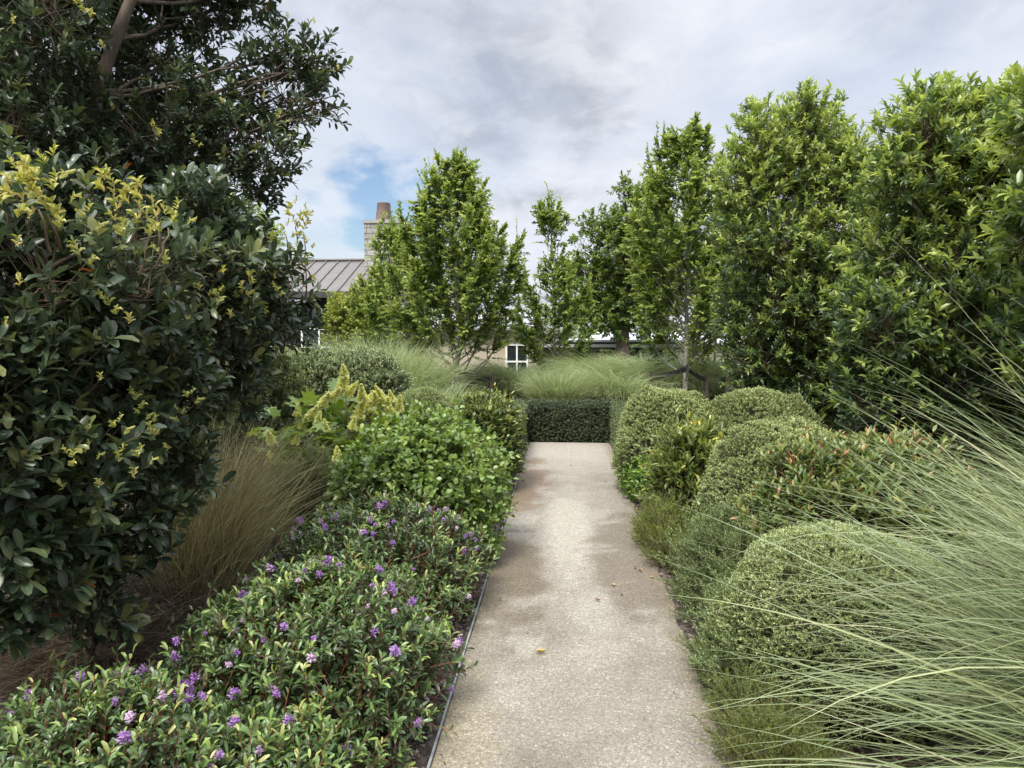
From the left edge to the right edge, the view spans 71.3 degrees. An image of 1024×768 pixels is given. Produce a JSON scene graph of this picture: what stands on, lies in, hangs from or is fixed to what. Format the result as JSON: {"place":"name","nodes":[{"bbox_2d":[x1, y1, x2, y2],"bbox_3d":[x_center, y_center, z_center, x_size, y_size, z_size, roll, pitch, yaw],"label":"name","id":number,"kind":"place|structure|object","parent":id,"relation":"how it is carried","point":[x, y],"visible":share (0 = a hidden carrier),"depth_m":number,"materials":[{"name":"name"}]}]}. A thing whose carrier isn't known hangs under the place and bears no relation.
{"place":"outdoors","nodes":[
{"label":"outdoors","id":0,"kind":"place"},
{"bbox_2d":[210,192,290,321],"bbox_3d":[-5.912,-1.546,13.390,3.461,4.149,1.848,0,5,4],"label":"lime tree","id":1,"kind":"object","parent":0,"point":[277,230],"visible":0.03,"depth_m":13.23,"materials":[{"name":"green plant"}]},
{"bbox_2d":[223,202,413,363],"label":"house","id":2,"kind":"structure","parent":0,"point":[335,275],"depth_m":26.09,"materials":[{"name":"metal"}]},
{"bbox_2d":[301,328,336,353],"bbox_3d":[-6.311,-1.084,23.398,1.194,1.500,0.070,0,5,4],"label":"window","id":3,"kind":"structure","parent":2,"relation":"in","point":[306,337],"depth_m":23.37,"materials":[{"name":"white paint"}]},
{"bbox_2d":[0,328,1023,767],"bbox_3d":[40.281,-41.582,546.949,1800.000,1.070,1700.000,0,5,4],"label":"ground","id":4,"kind":"structure","parent":0,"point":[420,760],"depth_m":2.99,"materials":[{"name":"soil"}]},
{"bbox_2d":[0,554,261,724],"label":"tussock grass","id":5,"kind":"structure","parent":4,"relation":"on","point":[37,662],"depth_m":3.19,"materials":[{"name":"brown plant"}]},
{"bbox_2d":[0,643,280,767],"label":"hebe bush","id":6,"kind":"object","parent":4,"relation":"on","point":[121,720],"visible":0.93,"depth_m":2.16,"materials":[{"name":"green plant"}]},
{"bbox_2d":[0,125,329,686],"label":"evergreen shrub","id":7,"kind":"object","parent":4,"relation":"on","point":[116,336],"visible":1,"depth_m":2.58,"materials":[{"name":"green plant"}]},
{"bbox_2d":[0,0,353,226],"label":"evergreen tree","id":8,"kind":"object","parent":4,"relation":"on","point":[87,109],"visible":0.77,"depth_m":4.21,"materials":[{"name":"green plant"}]},
{"bbox_2d":[27,410,367,664],"bbox_3d":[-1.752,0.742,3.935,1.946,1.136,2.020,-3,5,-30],"label":"tussock grass","id":9,"kind":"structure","parent":4,"relation":"on","point":[210,542],"depth_m":3.85,"materials":[{"name":"brown plant"}]},
{"bbox_2d":[200,663,208,692],"bbox_3d":[-1.121,1.233,2.619,0.028,0.442,0.038,0,5,4],"label":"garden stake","id":10,"kind":"object","parent":4,"relation":"on","point":[201,675],"visible":0.1,"depth_m":2.59,"materials":[{"name":"wood"}]},
{"bbox_2d":[172,356,260,468],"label":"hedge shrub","id":11,"kind":"object","parent":4,"relation":"on","point":[201,413],"depth_m":7.97,"materials":[{"name":"green plant"}]},
{"bbox_2d":[202,345,321,494],"bbox_3d":[-2.450,0.366,7.013,1.310,1.518,1.214,0,5,4],"label":"hedge shrub","id":12,"kind":"object","parent":4,"relation":"on","point":[293,383],"visible":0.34,"depth_m":6.77,"materials":[{"name":"green plant"}]},
{"bbox_2d":[166,662,388,767],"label":"hebe bush","id":13,"kind":"object","parent":4,"relation":"on","point":[262,752],"visible":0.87,"depth_m":2.22,"materials":[{"name":"green plant"}]},
{"bbox_2d":[245,428,344,561],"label":"grass","id":14,"kind":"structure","parent":4,"relation":"on","point":[314,477],"depth_m":5.02,"materials":[{"name":"green plant"}]},
{"bbox_2d":[274,338,353,451],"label":"hedge shrub","id":15,"kind":"object","parent":4,"relation":"on","point":[313,363],"visible":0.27,"depth_m":8.95,"materials":[{"name":"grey plant"}]},
{"bbox_2d":[151,537,477,767],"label":"hebe bush","id":16,"kind":"object","parent":4,"relation":"on","point":[360,645],"visible":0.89,"depth_m":2.64,"materials":[{"name":"green plant"}]},
{"bbox_2d":[244,364,404,516],"bbox_3d":[-1.503,0.512,5.908,1.532,1.371,1.310,0,5,4],"label":"hydrangea bush","id":17,"kind":"object","parent":4,"relation":"on","point":[314,419],"visible":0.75,"depth_m":5.77,"materials":[{"name":"green plant"}]},
{"bbox_2d":[319,282,389,352],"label":"golden bush","id":18,"kind":"object","parent":4,"relation":"on","point":[338,318],"visible":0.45,"depth_m":17.54,"materials":[{"name":"green plant"}]},
{"bbox_2d":[311,339,418,446],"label":"hedge shrub","id":19,"kind":"object","parent":4,"relation":"on","point":[384,372],"visible":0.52,"depth_m":9.00,"materials":[{"name":"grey plant"}]},
{"bbox_2d":[295,325,449,377],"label":"grass clump","id":20,"kind":"object","parent":4,"relation":"on","point":[354,343],"visible":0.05,"depth_m":11.30,"materials":[{"name":"green plant"}]},
{"bbox_2d":[263,480,499,629],"bbox_3d":[-0.757,0.999,4.101,1.349,0.904,1.472,0,5,4],"label":"hebe bush","id":21,"kind":"object","parent":4,"relation":"on","point":[370,530],"visible":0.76,"depth_m":3.92,"materials":[{"name":"green plant"}]},
{"bbox_2d":[344,204,435,360],"bbox_3d":[-2.655,-1.681,16.103,2.133,4.686,2.161,0,5,4],"label":"hornbeam tree","id":22,"kind":"object","parent":4,"relation":"on","point":[371,296],"visible":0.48,"depth_m":15.84,"materials":[{"name":"green plant"}]},
{"bbox_2d":[345,386,434,442],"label":"olive bush","id":23,"kind":"object","parent":4,"relation":"on","point":[405,406],"visible":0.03,"depth_m":6.75,"materials":[{"name":"green plant"}]},
{"bbox_2d":[323,335,492,394],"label":"grass clump","id":24,"kind":"object","parent":4,"relation":"on","point":[420,372],"visible":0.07,"depth_m":10.39,"materials":[{"name":"green plant"}]},
{"bbox_2d":[300,394,519,570],"bbox_3d":[-0.663,0.703,5.012,1.424,1.297,1.631,0,5,4],"label":"glossy green bush","id":25,"kind":"object","parent":4,"relation":"on","point":[447,458],"visible":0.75,"depth_m":4.67,"materials":[{"name":"green plant"}]},
{"bbox_2d":[396,386,452,411],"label":"clipped dome shrub","id":26,"kind":"object","parent":4,"relation":"on","point":[434,396],"visible":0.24,"depth_m":7.71,"materials":[{"name":"green plant"}]},
{"bbox_2d":[369,146,529,397],"bbox_3d":[-1.040,-1.671,12.115,2.743,4.662,2.699,0,5,4],"label":"hornbeam tree","id":27,"kind":"object","parent":4,"relation":"on","point":[468,280],"visible":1,"depth_m":11.58,"materials":[{"name":"green plant"}]},
{"bbox_2d":[412,376,490,404],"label":"grass clump","id":28,"kind":"object","parent":4,"relation":"on","point":[451,394],"visible":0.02,"depth_m":9.79,"materials":[{"name":"green plant"}]},
{"bbox_2d":[427,481,516,767],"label":"path edging","id":29,"kind":"object","parent":4,"relation":"on","point":[431,758],"visible":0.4,"depth_m":3.22,"materials":[{"name":"metal"}]},
{"bbox_2d":[453,367,492,391],"bbox_3d":[-0.677,0.197,11.980,0.828,0.957,0.116,3,5,30],"label":"tree stake","id":30,"kind":"object","parent":4,"relation":"on","point":[486,378],"visible":0.54,"depth_m":11.85,"materials":[{"name":"brown wood"}]},
{"bbox_2d":[438,363,520,397],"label":"grass clump","id":31,"kind":"object","parent":4,"relation":"on","point":[476,382],"visible":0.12,"depth_m":12.54,"materials":[{"name":"green plant"}]},
{"bbox_2d":[449,382,530,487],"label":"laurel bush","id":32,"kind":"object","parent":4,"relation":"on","point":[498,410],"visible":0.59,"depth_m":6.86,"materials":[{"name":"green plant"}]},
{"bbox_2d":[488,478,517,510],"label":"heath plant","id":33,"kind":"object","parent":4,"relation":"on","point":[509,498],"visible":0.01,"depth_m":6.26,"materials":[{"name":"green plant"}]},
{"bbox_2d":[459,355,567,399],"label":"grass clump","id":34,"kind":"object","parent":4,"relation":"on","point":[487,369],"visible":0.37,"depth_m":12.57,"materials":[{"name":"green plant"}]},
{"bbox_2d":[513,399,528,467],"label":"hedge","id":35,"kind":"object","parent":4,"relation":"on","point":[523,407],"visible":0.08,"depth_m":9.47,"materials":[{"name":"green plant"}]},
{"bbox_2d":[504,181,600,370],"bbox_3d":[0.796,-1.687,13.889,1.859,4.412,1.859,0,5,4],"label":"hornbeam tree","id":36,"kind":"object","parent":4,"relation":"on","point":[562,279],"visible":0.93,"depth_m":13.63,"materials":[{"name":"green plant"}]},
{"bbox_2d":[510,362,606,405],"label":"grass clump","id":37,"kind":"object","parent":4,"relation":"on","point":[547,387],"visible":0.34,"depth_m":11.39,"materials":[{"name":"green plant"}]},
{"bbox_2d":[507,397,624,442],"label":"hedge","id":38,"kind":"object","parent":4,"relation":"on","point":[572,420],"visible":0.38,"depth_m":9.97,"materials":[{"name":"dark leaf"},{"name":"twig"}]},
{"bbox_2d":[526,348,655,405],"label":"grass clump","id":39,"kind":"object","parent":4,"relation":"on","point":[565,360],"visible":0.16,"depth_m":12.89,"materials":[{"name":"green plant"}]},
{"bbox_2d":[608,400,627,471],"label":"hedge","id":40,"kind":"object","parent":4,"relation":"on","point":[616,411],"visible":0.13,"depth_m":9.17,"materials":[{"name":"green plant"}]},
{"bbox_2d":[553,360,693,401],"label":"grass clump","id":41,"kind":"object","parent":4,"relation":"on","point":[617,388],"visible":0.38,"depth_m":11.76,"materials":[{"name":"green plant"}]},
{"bbox_2d":[563,169,693,359],"bbox_3d":[3.446,-2.383,19.688,4.030,6.919,3.005,3,6,36],"label":"tree","id":42,"kind":"object","parent":4,"relation":"on","point":[615,312],"visible":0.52,"depth_m":19.40,"materials":[{"name":"green plant"}]},
{"bbox_2d":[596,349,678,363],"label":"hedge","id":43,"kind":"object","parent":4,"relation":"on","point":[605,352],"visible":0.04,"depth_m":26.76,"materials":[{"name":"green plant"}]},
{"bbox_2d":[616,453,668,501],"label":"leafy ground shrub","id":44,"kind":"object","parent":4,"relation":"on","point":[640,483],"visible":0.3,"depth_m":6.56,"materials":[{"name":"green plant"}]},
{"bbox_2d":[584,349,709,385],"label":"grass clump","id":45,"kind":"object","parent":4,"relation":"on","point":[613,359],"visible":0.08,"depth_m":13.20,"materials":[{"name":"green plant"}]},
{"bbox_2d":[621,490,696,577],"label":"heath plant","id":46,"kind":"object","parent":4,"relation":"on","point":[651,519],"visible":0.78,"depth_m":5.01,"materials":[{"name":"leaf"},{"name":"twig"}]},
{"bbox_2d":[610,384,714,498],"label":"clipped dome shrub","id":47,"kind":"object","parent":4,"relation":"on","point":[641,412],"visible":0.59,"depth_m":6.70,"materials":[{"name":"leaf"},{"name":"twig"}]},
{"bbox_2d":[649,366,686,385],"bbox_3d":[2.632,0.190,11.937,0.774,0.979,0.116,-2,5,-24],"label":"tree stake","id":48,"kind":"object","parent":4,"relation":"on","point":[676,372],"visible":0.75,"depth_m":11.88,"materials":[{"name":"brown wood"}]},
{"bbox_2d":[619,354,738,398],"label":"grass clump","id":49,"kind":"object","parent":4,"relation":"on","point":[695,384],"visible":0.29,"depth_m":12.42,"materials":[{"name":"green plant"}]},
{"bbox_2d":[632,397,727,512],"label":"yellow leaved shrub","id":50,"kind":"object","parent":4,"relation":"on","point":[679,463],"visible":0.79,"depth_m":5.63,"materials":[{"name":"green plant"}]},
{"bbox_2d":[616,111,747,390],"bbox_3d":[2.963,-1.873,11.852,2.392,5.108,2.304,0,5,4],"label":"hornbeam tree","id":51,"kind":"object","parent":4,"relation":"on","point":[693,138],"visible":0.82,"depth_m":11.58,"materials":[{"name":"green plant"}]},
{"bbox_2d":[687,366,708,402],"bbox_3d":[3.059,0.192,11.913,0.115,0.979,0.497,-3,6,-35],"label":"tree stake","id":52,"kind":"object","parent":4,"relation":"on","point":[705,379],"visible":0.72,"depth_m":11.74,"materials":[{"name":"brown wood"}]},
{"bbox_2d":[655,350,752,408],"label":"grass clump","id":53,"kind":"object","parent":4,"relation":"on","point":[700,362],"visible":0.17,"depth_m":12.70,"materials":[{"name":"green plant"}]},
{"bbox_2d":[678,488,740,530],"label":"leafy ground shrub","id":54,"kind":"object","parent":4,"relation":"on","point":[701,508],"visible":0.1,"depth_m":5.07,"materials":[{"name":"green plant"}]},
{"bbox_2d":[677,306,748,398],"bbox_3d":[3.770,-0.507,12.899,1.418,2.217,1.202,-4,6,-43],"label":"young tree","id":55,"kind":"object","parent":4,"relation":"on","point":[708,357],"visible":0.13,"depth_m":12.78,"materials":[{"name":"green plant"}]},
{"bbox_2d":[651,484,781,624],"bbox_3d":[1.233,0.996,4.064,0.900,0.885,1.233,-2,5,-18],"label":"rosemary bush","id":56,"kind":"object","parent":4,"relation":"on","point":[692,551],"visible":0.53,"depth_m":3.95,"materials":[{"name":"green plant"}]},
{"bbox_2d":[720,376,727,393],"bbox_3d":[3.629,0.210,12.487,0.116,0.852,1.192,1,5,8],"label":"tree stake","id":57,"kind":"object","parent":4,"relation":"on","point":[725,388],"visible":0.21,"depth_m":11.89,"materials":[{"name":"brown wood"}]},
{"bbox_2d":[666,565,829,730],"bbox_3d":[1.066,1.157,3.126,0.729,0.650,1.082,0,5,4],"label":"rosemary bush","id":58,"kind":"object","parent":4,"relation":"on","point":[704,653],"visible":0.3,"depth_m":3.04,"materials":[{"name":"green plant"}]},
{"bbox_2d":[691,385,825,446],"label":"clipped dome shrub","id":59,"kind":"object","parent":4,"relation":"on","point":[743,403],"visible":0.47,"depth_m":6.16,"materials":[{"name":"green plant"}]},
{"bbox_2d":[693,414,835,512],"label":"clipped dome shrub","id":60,"kind":"object","parent":4,"relation":"on","point":[757,435],"visible":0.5,"depth_m":4.98,"materials":[{"name":"leaf"},{"name":"twig"}]},
{"bbox_2d":[680,647,861,767],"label":"heath plant","id":61,"kind":"object","parent":4,"relation":"on","point":[756,738],"visible":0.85,"depth_m":2.53,"materials":[{"name":"leaf"},{"name":"twig"}]},
{"bbox_2d":[699,76,923,434],"bbox_3d":[2.920,-0.948,7.027,2.202,4.069,1.503,0,5,4],"label":"evergreen tree","id":62,"kind":"object","parent":4,"relation":"on","point":[777,357],"visible":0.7,"depth_m":6.83,"materials":[{"name":"green plant"}]},
{"bbox_2d":[636,221,1023,767],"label":"grass clump","id":63,"kind":"object","parent":4,"relation":"on","point":[1011,721],"visible":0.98,"depth_m":2.10,"materials":[{"name":"green plant"}]},
{"bbox_2d":[636,498,1023,766],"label":"leaf litter","id":64,"kind":"object","parent":4,"relation":"on","point":[867,765],"visible":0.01,"depth_m":2.71,"materials":[{"name":"plant"}]},
{"bbox_2d":[701,519,995,757],"bbox_3d":[1.444,0.983,3.141,1.199,0.755,1.173,0,5,4],"label":"clipped dome shrub","id":65,"kind":"object","parent":4,"relation":"on","point":[770,568],"visible":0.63,"depth_m":2.82,"materials":[{"name":"leaf"},{"name":"twig"}]},
{"bbox_2d":[716,415,1019,615],"bbox_3d":[2.002,0.793,4.066,1.724,1.240,1.293,0,5,4],"label":"red stemmed bush","id":66,"kind":"object","parent":4,"relation":"on","point":[817,460],"visible":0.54,"depth_m":3.90,"materials":[{"name":"green plant"}]},
{"bbox_2d":[817,67,1023,542],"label":"evergreen tree","id":67,"kind":"object","parent":4,"relation":"on","point":[935,227],"visible":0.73,"depth_m":5.12,"materials":[{"name":"green plant"}]},
{"bbox_2d":[840,327,1023,639],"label":"grass clump","id":68,"kind":"object","parent":4,"relation":"on","point":[997,490],"visible":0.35,"depth_m":3.34,"materials":[{"name":"green plant"}]},
{"bbox_2d":[963,60,1023,412],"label":"evergreen tree","id":69,"kind":"object","parent":4,"relation":"on","point":[1007,198],"visible":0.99,"depth_m":4.05,"materials":[{"name":"green plant"}]},
{"bbox_2d":[11,0,1023,327],"label":"sky","id":70,"kind":"structure","parent":0,"point":[568,95],"materials":[{"name":"white"}]},
{"bbox_2d":[419,309,698,392],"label":"beige house","id":71,"kind":"structure","parent":0,"point":[509,352],"depth_m":22.07,"materials":[{"name":"white paint"}]},
{"bbox_2d":[505,344,527,371],"bbox_3d":[0.151,-0.589,22.056,0.705,1.300,0.070,0,5,4],"label":"window","id":72,"kind":"structure","parent":71,"relation":"in","point":[511,350],"depth_m":22.04,"materials":[{"name":"white paint"}]},
{"bbox_2d":[635,349,661,362],"bbox_3d":[4.647,-0.254,24.312,0.900,1.993,0.060,0,5,4],"label":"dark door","id":73,"kind":"structure","parent":71,"relation":"in","point":[636,353],"depth_m":24.22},
{"bbox_2d":[431,442,733,767],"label":"path","id":74,"kind":"structure","parent":0,"point":[585,689],"depth_m":3.55,"materials":[{"name":"concrete"}]},
{"bbox_2d":[434,451,720,767],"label":"path debris","id":75,"kind":"object","parent":74,"relation":"on","point":[652,605],"visible":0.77,"depth_m":3.26,"materials":[{"name":"brown plant"}]},
{"bbox_2d":[592,329,788,362],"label":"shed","id":76,"kind":"structure","parent":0,"point":[608,336],"depth_m":29.55,"materials":[{"name":"white"}]}
]}

